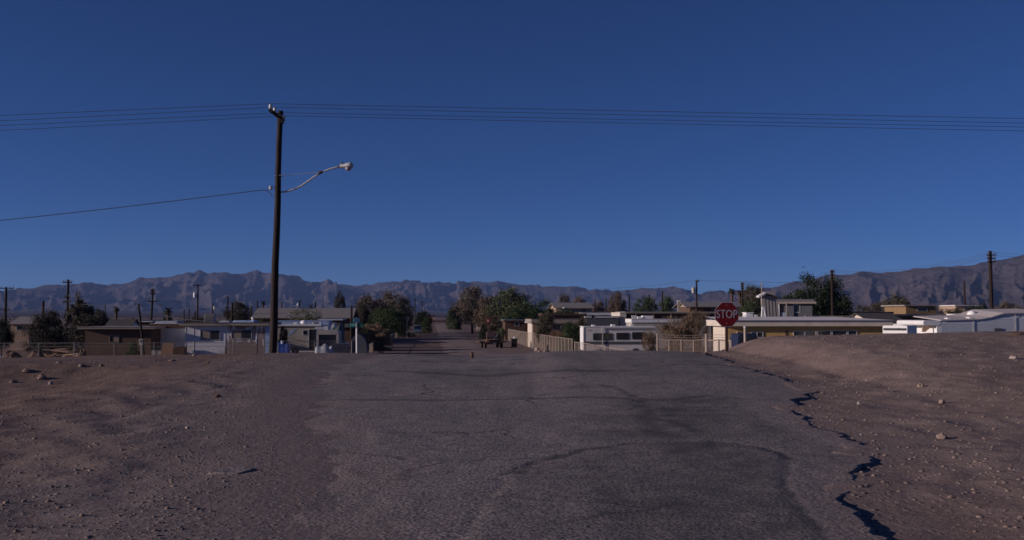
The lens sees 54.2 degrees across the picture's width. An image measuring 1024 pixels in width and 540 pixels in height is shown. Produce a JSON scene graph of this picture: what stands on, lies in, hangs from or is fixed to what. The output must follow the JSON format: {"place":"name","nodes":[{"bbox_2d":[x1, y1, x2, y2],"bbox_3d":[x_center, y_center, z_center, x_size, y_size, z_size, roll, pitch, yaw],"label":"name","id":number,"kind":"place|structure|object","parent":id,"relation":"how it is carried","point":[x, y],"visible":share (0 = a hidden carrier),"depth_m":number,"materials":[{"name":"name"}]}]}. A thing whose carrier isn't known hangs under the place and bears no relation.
{"place":"outdoors","nodes":[
{"label":"outdoors","id":0,"kind":"place"},
{"bbox_2d":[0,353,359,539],"bbox_3d":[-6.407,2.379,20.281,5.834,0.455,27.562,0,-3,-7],"label":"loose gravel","id":1,"kind":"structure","parent":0,"point":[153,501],"depth_m":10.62,"materials":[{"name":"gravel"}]},
{"bbox_2d":[0,317,1023,539],"bbox_3d":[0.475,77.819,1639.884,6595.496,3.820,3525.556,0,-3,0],"label":"ground","id":2,"kind":"structure","parent":0,"point":[302,480],"depth_m":13.37,"materials":[{"name":"soil"}]},
{"bbox_2d":[0,286,13,322],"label":"utility pole","id":3,"kind":"object","parent":2,"relation":"on","point":[5,309],"visible":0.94,"depth_m":149.76,"materials":[{"name":"brown wood"}]},
{"bbox_2d":[0,317,16,355],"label":"tree","id":4,"kind":"object","parent":2,"relation":"on","point":[6,336],"visible":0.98,"depth_m":107.72,"materials":[{"name":"green plant"}]},
{"bbox_2d":[2,350,22,357],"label":"junk heap","id":5,"kind":"object","parent":2,"relation":"on","point":[12,354],"visible":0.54,"depth_m":87.42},
{"bbox_2d":[9,316,50,349],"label":"house","id":6,"kind":"structure","parent":2,"relation":"on","point":[20,323],"depth_m":124.88,"materials":[{"name":"beige paint"}]},
{"bbox_2d":[17,305,76,353],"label":"tree","id":7,"kind":"object","parent":2,"relation":"on","point":[45,336],"visible":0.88,"depth_m":111.31,"materials":[{"name":"green plant"}]},
{"bbox_2d":[42,348,78,356],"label":"lumber pile","id":8,"kind":"object","parent":2,"relation":"on","point":[57,355],"visible":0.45,"depth_m":87.48,"materials":[{"name":"brown wood"}]},
{"bbox_2d":[63,279,71,342],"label":"utility pole","id":9,"kind":"object","parent":2,"relation":"on","point":[67,297],"visible":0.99,"depth_m":129.78,"materials":[{"name":"brown wood"}]},
{"bbox_2d":[63,289,95,344],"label":"tree","id":10,"kind":"object","parent":2,"relation":"on","point":[77,308],"visible":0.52,"depth_m":121.42,"materials":[{"name":"green plant"}]},
{"bbox_2d":[64,312,104,349],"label":"tree","id":11,"kind":"object","parent":2,"relation":"on","point":[96,321],"visible":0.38,"depth_m":117.70,"materials":[{"name":"green plant"}]},
{"bbox_2d":[95,307,109,325],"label":"tree","id":12,"kind":"object","parent":2,"relation":"on","point":[104,318],"visible":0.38,"depth_m":179.50,"materials":[{"name":"green plant"}]},
{"bbox_2d":[77,326,165,355],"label":"house","id":13,"kind":"structure","parent":2,"relation":"on","point":[114,334],"depth_m":97.01,"materials":[{"name":"brown"}]},
{"bbox_2d":[105,319,139,325],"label":"house","id":14,"kind":"structure","parent":2,"relation":"on","point":[122,322],"depth_m":129.90,"materials":[{"name":"white paint"}]},
{"bbox_2d":[0,342,268,357],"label":"wire fence","id":15,"kind":"object","parent":2,"relation":"on","point":[74,346],"visible":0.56,"depth_m":82.99,"materials":[{"name":"metal"}]},
{"bbox_2d":[137,304,144,354],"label":"service post","id":16,"kind":"object","parent":2,"relation":"on","point":[141,341],"visible":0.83,"depth_m":92.74,"materials":[{"name":"brown wood"}]},
{"bbox_2d":[150,323,184,352],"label":"house","id":17,"kind":"structure","parent":2,"relation":"on","point":[172,332],"depth_m":100.94,"materials":[{"name":"white paint"}]},
{"bbox_2d":[161,342,173,354],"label":"plywood board","id":18,"kind":"object","parent":2,"relation":"on","point":[165,350],"visible":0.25,"depth_m":96.10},
{"bbox_2d":[207,466,251,474],"bbox_3d":[-2.875,2.084,10.290,0.338,0.080,0.397,-1,-3,20],"label":"asphalt slab","id":19,"kind":"object","parent":2,"relation":"on","point":[234,470],"depth_m":10.25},
{"bbox_2d":[179,322,281,354],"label":"house","id":20,"kind":"structure","parent":2,"relation":"on","point":[222,334],"depth_m":98.06,"materials":[{"name":"white paint"}]},
{"bbox_2d":[200,330,219,339],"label":"window","id":21,"kind":"structure","parent":20,"relation":"in","point":[204,334],"depth_m":97.98,"materials":[{"name":"glass"}]},
{"bbox_2d":[231,329,251,338],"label":"window","id":22,"kind":"structure","parent":20,"relation":"in","point":[235,333],"depth_m":98.23,"materials":[{"name":"glass"}]},
{"bbox_2d":[223,299,254,320],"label":"tree","id":23,"kind":"object","parent":2,"relation":"on","point":[239,307],"visible":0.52,"depth_m":184.16,"materials":[{"name":"green plant"}]},
{"bbox_2d":[268,104,285,352],"bbox_3d":[-8.737,-0.944,37.026,0.601,10.027,2.421,0,-3,0],"label":"utility pole","id":24,"kind":"object","parent":2,"relation":"on","point":[280,116],"visible":0.95,"depth_m":36.98,"materials":[{"name":"brown wood"}]},
{"bbox_2d":[0,189,268,220],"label":"service cable","id":25,"kind":"object","parent":24,"relation":"attached to","point":[134,205],"visible":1,"depth_m":37.14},
{"bbox_2d":[275,162,352,192],"bbox_3d":[-7.369,-3.440,37.197,2.908,1.168,0.368,0,-3,0],"label":"street lamp","id":26,"kind":"object","parent":24,"relation":"attached to","point":[348,166],"visible":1,"depth_m":37.15,"materials":[{"name":"metal"}]},
{"bbox_2d":[0,112,1007,126],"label":"power line","id":27,"kind":"object","parent":24,"relation":"attached to","point":[516,117],"visible":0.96,"depth_m":37.74,"materials":[{"name":"metal"}]},
{"bbox_2d":[4,107,1004,122],"bbox_3d":[-2.000,-5.078,36.721,88.001,1.828,0.015,0,-3,0],"label":"power line","id":28,"kind":"object","parent":24,"relation":"attached to","point":[506,112],"visible":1,"depth_m":36.74,"materials":[{"name":"metal"}]},
{"bbox_2d":[0,116,1013,130],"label":"power line","id":29,"kind":"object","parent":24,"relation":"attached to","point":[513,120],"visible":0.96,"depth_m":38.34,"materials":[{"name":"metal"}]},
{"bbox_2d":[0,103,1023,118],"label":"power line","id":30,"kind":"object","parent":24,"relation":"attached to","point":[517,108],"visible":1,"depth_m":36.10,"materials":[{"name":"metal"}]},
{"bbox_2d":[279,325,290,347],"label":"bush","id":31,"kind":"object","parent":2,"relation":"on","point":[283,337],"visible":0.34,"depth_m":99.68,"materials":[{"name":"green plant"}]},
{"bbox_2d":[277,320,324,352],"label":"motorhome","id":32,"kind":"object","parent":2,"relation":"on","point":[304,331],"visible":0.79,"depth_m":108.04,"materials":[{"name":"white paint"}]},
{"bbox_2d":[309,329,314,349],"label":"door","id":33,"kind":"structure","parent":32,"relation":"in","point":[311,331],"depth_m":108.10,"materials":[{"name":"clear glass"}]},
{"bbox_2d":[250,308,358,323],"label":"house","id":34,"kind":"structure","parent":2,"relation":"on","point":[330,313],"depth_m":173.11,"materials":[{"name":"grey"}]},
{"bbox_2d":[278,320,332,351],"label":"trailer","id":35,"kind":"object","parent":2,"relation":"on","point":[327,324],"visible":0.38,"depth_m":118.06,"materials":[{"name":"white paint"}]},
{"bbox_2d":[286,307,325,319],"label":"tree","id":36,"kind":"object","parent":2,"relation":"on","point":[307,315],"visible":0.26,"depth_m":129.48,"materials":[{"name":"green plant"}]},
{"bbox_2d":[277,341,351,352],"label":"wire fence","id":37,"kind":"object","parent":2,"relation":"on","point":[314,347],"visible":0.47,"depth_m":83.28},
{"bbox_2d":[315,344,333,352],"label":"tarp","id":38,"kind":"object","parent":2,"relation":"on","point":[319,349],"visible":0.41,"depth_m":88.20,"materials":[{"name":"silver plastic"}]},
{"bbox_2d":[316,330,341,346],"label":"truck camper","id":39,"kind":"object","parent":2,"relation":"on","point":[332,336],"visible":0.43,"depth_m":96.15,"materials":[{"name":"white metal"}]},
{"bbox_2d":[318,319,345,336],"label":"carport","id":40,"kind":"object","parent":2,"relation":"on","point":[339,321],"visible":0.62,"depth_m":152.02,"materials":[{"name":"white paint"}]},
{"bbox_2d":[333,289,345,307],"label":"tree","id":41,"kind":"object","parent":2,"relation":"on","point":[341,302],"visible":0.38,"depth_m":214.85,"materials":[{"name":"green plant"}]},
{"bbox_2d":[332,343,349,352],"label":"pickup bed","id":42,"kind":"object","parent":2,"relation":"on","point":[344,348],"visible":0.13,"depth_m":91.84,"materials":[{"name":"blue paint"}]},
{"bbox_2d":[345,324,357,342],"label":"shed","id":43,"kind":"structure","parent":2,"relation":"on","point":[347,333],"depth_m":159.85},
{"bbox_2d":[2,317,704,354],"bbox_3d":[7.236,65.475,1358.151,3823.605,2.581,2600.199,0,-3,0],"label":"desert scrub","id":44,"kind":"object","parent":2,"relation":"on","point":[143,319],"visible":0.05,"depth_m":415.93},
{"bbox_2d":[349,318,363,352],"bbox_3d":[-5.593,2.587,35.919,0.455,1.742,0.360,2,-3,-38],"label":"street name sign","id":45,"kind":"object","parent":2,"relation":"on","point":[356,324],"visible":0.99,"depth_m":35.93,"materials":[{"name":"metal"}]},
{"bbox_2d":[349,334,367,352],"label":"covered trailer","id":46,"kind":"object","parent":2,"relation":"on","point":[362,345],"visible":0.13,"depth_m":83.88,"materials":[{"name":"grey fabric"}]},
{"bbox_2d":[355,298,369,332],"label":"tree","id":47,"kind":"object","parent":2,"relation":"on","point":[364,317],"visible":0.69,"depth_m":189.45,"materials":[{"name":"green plant"}]},
{"bbox_2d":[353,292,394,322],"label":"tree","id":48,"kind":"object","parent":2,"relation":"on","point":[367,301],"visible":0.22,"depth_m":213.40,"materials":[{"name":"green plant"}]},
{"bbox_2d":[358,322,395,350],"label":"bush","id":49,"kind":"object","parent":2,"relation":"on","point":[370,336],"visible":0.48,"depth_m":121.44,"materials":[{"name":"green plant"}]},
{"bbox_2d":[374,332,386,353],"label":"bush","id":50,"kind":"object","parent":2,"relation":"on","point":[382,344],"visible":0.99,"depth_m":111.53,"materials":[{"name":"green plant"}]},
{"bbox_2d":[359,305,416,336],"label":"tree","id":51,"kind":"object","parent":2,"relation":"on","point":[395,323],"visible":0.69,"depth_m":198.60,"materials":[{"name":"green plant"}]},
{"bbox_2d":[369,290,412,325],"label":"tree","id":52,"kind":"object","parent":2,"relation":"on","point":[388,295],"visible":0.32,"depth_m":234.32,"materials":[{"name":"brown plant"}]},
{"bbox_2d":[413,310,433,329],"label":"bush","id":53,"kind":"object","parent":2,"relation":"on","point":[419,320],"visible":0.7,"depth_m":264.20,"materials":[{"name":"green plant"}]},
{"bbox_2d":[421,318,432,332],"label":"bush","id":54,"kind":"object","parent":2,"relation":"on","point":[426,327],"visible":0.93,"depth_m":244.15,"materials":[{"name":"green plant"}]},
{"bbox_2d":[444,307,462,329],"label":"tree","id":55,"kind":"object","parent":2,"relation":"on","point":[455,325],"visible":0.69,"depth_m":308.44,"materials":[{"name":"green plant"}]},
{"bbox_2d":[17,334,921,364],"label":"loose gravel","id":56,"kind":"structure","parent":2,"relation":"on","point":[353,355],"depth_m":30.10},
{"bbox_2d":[448,280,494,333],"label":"tree","id":57,"kind":"object","parent":2,"relation":"on","point":[464,307],"visible":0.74,"depth_m":238.00,"materials":[{"name":"grey plant"}]},
{"bbox_2d":[472,294,498,327],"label":"tree","id":58,"kind":"object","parent":2,"relation":"on","point":[481,314],"visible":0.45,"depth_m":213.88,"materials":[{"name":"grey plant"}]},
{"bbox_2d":[475,336,507,347],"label":"flatbed trailer","id":59,"kind":"object","parent":2,"relation":"on","point":[498,342],"visible":1,"depth_m":130.88,"materials":[{"name":"metal"}]},
{"bbox_2d":[482,314,502,335],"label":"tree","id":60,"kind":"object","parent":2,"relation":"on","point":[494,325],"visible":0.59,"depth_m":199.04,"materials":[{"name":"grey plant"}]},
{"bbox_2d":[483,285,535,328],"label":"tree","id":61,"kind":"object","parent":2,"relation":"on","point":[508,304],"visible":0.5,"depth_m":203.41,"materials":[{"name":"green plant"}]},
{"bbox_2d":[501,320,525,339],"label":"shed","id":62,"kind":"structure","parent":2,"relation":"on","point":[518,325],"depth_m":174.86,"materials":[{"name":"metal"}]},
{"bbox_2d":[500,307,532,331],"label":"tree","id":63,"kind":"object","parent":2,"relation":"on","point":[518,314],"visible":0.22,"depth_m":178.98,"materials":[{"name":"green plant"}]},
{"bbox_2d":[508,329,572,350],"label":"wire fence","id":64,"kind":"object","parent":2,"relation":"on","point":[533,337],"visible":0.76,"depth_m":120.88,"materials":[{"name":"metal"}]},
{"bbox_2d":[512,296,571,319],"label":"tree","id":65,"kind":"object","parent":2,"relation":"on","point":[535,312],"visible":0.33,"depth_m":183.84,"materials":[{"name":"green plant"}]},
{"bbox_2d":[534,308,556,349],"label":"tree","id":66,"kind":"object","parent":2,"relation":"on","point":[543,325],"visible":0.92,"depth_m":123.38,"materials":[{"name":"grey plant"}]},
{"bbox_2d":[525,319,586,347],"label":"house","id":67,"kind":"structure","parent":2,"relation":"on","point":[558,325],"depth_m":132.01,"materials":[{"name":"paint"}]},
{"bbox_2d":[538,313,586,318],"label":"house","id":68,"kind":"structure","parent":2,"relation":"on","point":[565,316],"depth_m":165.05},
{"bbox_2d":[554,320,580,350],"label":"bush","id":69,"kind":"object","parent":2,"relation":"on","point":[570,330],"visible":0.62,"depth_m":115.23,"materials":[{"name":"green plant"}]},
{"bbox_2d":[548,303,593,313],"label":"house","id":70,"kind":"structure","parent":2,"relation":"on","point":[577,308],"depth_m":225.76,"materials":[{"name":"beige paint"}]},
{"bbox_2d":[592,300,604,312],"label":"tree","id":71,"kind":"object","parent":2,"relation":"on","point":[601,308],"visible":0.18,"depth_m":299.02,"materials":[{"name":"grey plant"}]},
{"bbox_2d":[574,341,623,350],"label":"wire fence","id":72,"kind":"object","parent":2,"relation":"on","point":[583,344],"visible":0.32,"depth_m":87.26,"materials":[{"name":"metal"}]},
{"bbox_2d":[584,316,618,325],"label":"trailer","id":73,"kind":"object","parent":2,"relation":"on","point":[603,320],"visible":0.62,"depth_m":165.00,"materials":[{"name":"grey metal"}]},
{"bbox_2d":[607,289,627,312],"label":"tree","id":74,"kind":"object","parent":2,"relation":"on","point":[617,305],"visible":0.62,"depth_m":288.65,"materials":[{"name":"grey plant"}]},
{"bbox_2d":[580,324,655,350],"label":"motorhome","id":75,"kind":"object","parent":2,"relation":"on","point":[629,337],"visible":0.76,"depth_m":106.05,"materials":[{"name":"white paint"}]},
{"bbox_2d":[593,333,611,339],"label":"window","id":76,"kind":"structure","parent":75,"relation":"in","point":[596,336],"depth_m":105.91,"materials":[{"name":"grey glass"}]},
{"bbox_2d":[611,312,626,325],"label":"block hut","id":77,"kind":"object","parent":2,"relation":"on","point":[622,317],"visible":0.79,"depth_m":165.86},
{"bbox_2d":[630,295,657,311],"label":"tree","id":78,"kind":"object","parent":2,"relation":"on","point":[646,304],"visible":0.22,"depth_m":268.49,"materials":[{"name":"green plant"}]},
{"bbox_2d":[640,329,658,350],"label":"bush","id":79,"kind":"object","parent":2,"relation":"on","point":[651,338],"visible":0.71,"depth_m":83.57,"materials":[{"name":"brown plant"}]},
{"bbox_2d":[657,294,676,311],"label":"tree","id":80,"kind":"object","parent":2,"relation":"on","point":[667,301],"visible":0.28,"depth_m":274.04,"materials":[{"name":"green plant"}]},
{"bbox_2d":[625,315,711,347],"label":"trailer","id":81,"kind":"object","parent":2,"relation":"on","point":[635,320],"visible":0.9,"depth_m":132.07,"materials":[{"name":"white paint"}]},
{"bbox_2d":[626,312,714,339],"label":"long shed","id":82,"kind":"structure","parent":2,"relation":"on","point":[661,315],"depth_m":170.30,"materials":[{"name":"metal"}]},
{"bbox_2d":[654,313,696,351],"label":"bush","id":83,"kind":"object","parent":2,"relation":"on","point":[675,331],"visible":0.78,"depth_m":95.50,"materials":[{"name":"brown plant"}]},
{"bbox_2d":[657,333,704,351],"bbox_3d":[10.569,5.341,62.321,3.168,2.759,0.124,-1,-3,19],"label":"wire fence","id":84,"kind":"object","parent":2,"relation":"on","point":[684,345],"visible":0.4,"depth_m":62.32,"materials":[{"name":"metal"}]},
{"bbox_2d":[683,308,711,351],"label":"bush","id":85,"kind":"object","parent":2,"relation":"on","point":[700,322],"visible":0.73,"depth_m":99.46,"materials":[{"name":"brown plant"}]},
{"bbox_2d":[672,302,740,319],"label":"house","id":86,"kind":"structure","parent":2,"relation":"on","point":[704,306],"depth_m":190.93,"materials":[{"name":"grey"}]},
{"bbox_2d":[705,334,732,351],"bbox_3d":[11.976,5.125,57.872,1.714,2.773,0.186,-2,-3,36],"label":"wire fence","id":87,"kind":"object","parent":2,"relation":"on","point":[715,340],"visible":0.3,"depth_m":58.01,"materials":[{"name":"metal"}]},
{"bbox_2d":[715,302,738,350],"bbox_3d":[7.120,2.135,33.156,0.818,2.135,0.102,0,-3,-9],"label":"stop sign","id":88,"kind":"object","parent":2,"relation":"on","point":[726,315],"visible":0.99,"depth_m":33.16,"materials":[{"name":"metal"}]},
{"bbox_2d":[723,333,757,349],"bbox_3d":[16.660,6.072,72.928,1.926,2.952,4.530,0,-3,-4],"label":"parked car","id":89,"kind":"object","parent":2,"relation":"on","point":[736,340],"visible":0.03,"depth_m":71.24,"materials":[{"name":"blue paint"}]},
{"bbox_2d":[739,298,760,316],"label":"bush","id":90,"kind":"object","parent":2,"relation":"on","point":[746,308],"visible":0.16,"depth_m":184.50,"materials":[{"name":"green plant"}]},
{"bbox_2d":[738,282,764,315],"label":"tree","id":91,"kind":"object","parent":2,"relation":"on","point":[753,293],"visible":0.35,"depth_m":204.17,"materials":[{"name":"green plant"}]},
{"bbox_2d":[778,299,815,316],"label":"house","id":92,"kind":"structure","parent":2,"relation":"on","point":[795,307],"depth_m":95.60,"materials":[{"name":"grey paint"}]},
{"bbox_2d":[706,317,892,350],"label":"house","id":93,"kind":"structure","parent":2,"relation":"on","point":[761,327],"depth_m":77.96,"materials":[{"name":"paint"}]},
{"bbox_2d":[793,331,814,335],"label":"window","id":94,"kind":"structure","parent":93,"relation":"in","point":[795,333],"depth_m":77.96,"materials":[{"name":"glass"}]},
{"bbox_2d":[778,266,862,315],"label":"tree","id":95,"kind":"object","parent":2,"relation":"on","point":[821,306],"visible":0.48,"depth_m":147.48,"materials":[{"name":"green plant"}]},
{"bbox_2d":[733,359,924,535],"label":"asphalt crumbs","id":96,"kind":"object","parent":2,"relation":"on","point":[866,485],"visible":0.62,"depth_m":10.03,"materials":[{"name":"asphalt"}]},
{"bbox_2d":[829,270,834,315],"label":"utility pole","id":97,"kind":"object","parent":2,"relation":"on","point":[832,275],"visible":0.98,"depth_m":137.85,"materials":[{"name":"brown wood"}]},
{"bbox_2d":[717,331,1023,537],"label":"pebbles","id":98,"kind":"object","parent":2,"relation":"on","point":[979,516],"visible":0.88,"depth_m":14.22,"materials":[{"name":"gravel"}]},
{"bbox_2d":[849,313,902,323],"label":"house","id":99,"kind":"structure","parent":2,"relation":"on","point":[888,316],"depth_m":121.28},
{"bbox_2d":[877,291,912,311],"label":"tree","id":100,"kind":"object","parent":2,"relation":"on","point":[902,301],"visible":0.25,"depth_m":215.01,"materials":[{"name":"green plant"}]},
{"bbox_2d":[883,325,916,332],"bbox_3d":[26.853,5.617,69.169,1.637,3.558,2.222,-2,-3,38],"label":"box trailer","id":101,"kind":"object","parent":2,"relation":"on","point":[899,328],"visible":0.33,"depth_m":68.51,"materials":[{"name":"white paint"}]},
{"bbox_2d":[881,305,939,313],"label":"house","id":102,"kind":"structure","parent":2,"relation":"on","point":[913,309],"depth_m":170.18,"materials":[{"name":"metal"}]},
{"bbox_2d":[893,314,941,319],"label":"house","id":103,"kind":"structure","parent":2,"relation":"on","point":[906,316],"depth_m":149.93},
{"bbox_2d":[937,305,980,314],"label":"house","id":104,"kind":"structure","parent":2,"relation":"on","point":[940,308],"depth_m":211.61,"materials":[{"name":"beige paint"}]},
{"bbox_2d":[897,309,1023,332],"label":"mobile home","id":105,"kind":"object","parent":2,"relation":"on","point":[981,320],"visible":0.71,"depth_m":88.34,"materials":[{"name":"white"}]},
{"bbox_2d":[986,251,995,308],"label":"utility pole","id":106,"kind":"object","parent":2,"relation":"on","point":[990,261],"visible":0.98,"depth_m":119.89,"materials":[{"name":"brown wood"}]},
{"bbox_2d":[994,299,1023,308],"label":"tree","id":107,"kind":"object","parent":2,"relation":"on","point":[1003,305],"visible":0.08,"depth_m":189.75,"materials":[{"name":"green plant"}]},
{"bbox_2d":[0,255,1023,317],"bbox_3d":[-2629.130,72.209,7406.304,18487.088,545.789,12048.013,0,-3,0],"label":"mountains","id":108,"kind":"structure","parent":0,"point":[925,286],"depth_m":10012.18,"materials":[{"name":"stone"}]},
{"bbox_2d":[0,0,1023,293],"label":"sky","id":109,"kind":"structure","parent":0,"point":[618,204],"materials":[{"name":"blue"}]},
{"bbox_2d":[293,324,890,539],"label":"street","id":110,"kind":"structure","parent":0,"point":[458,443],"depth_m":11.71,"materials":[{"name":"asphalt"}]},
{"bbox_2d":[756,291,778,316],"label":"corrugated tower","id":111,"kind":"structure","parent":0,"point":[770,301],"depth_m":91.97,"materials":[{"name":"metal"}]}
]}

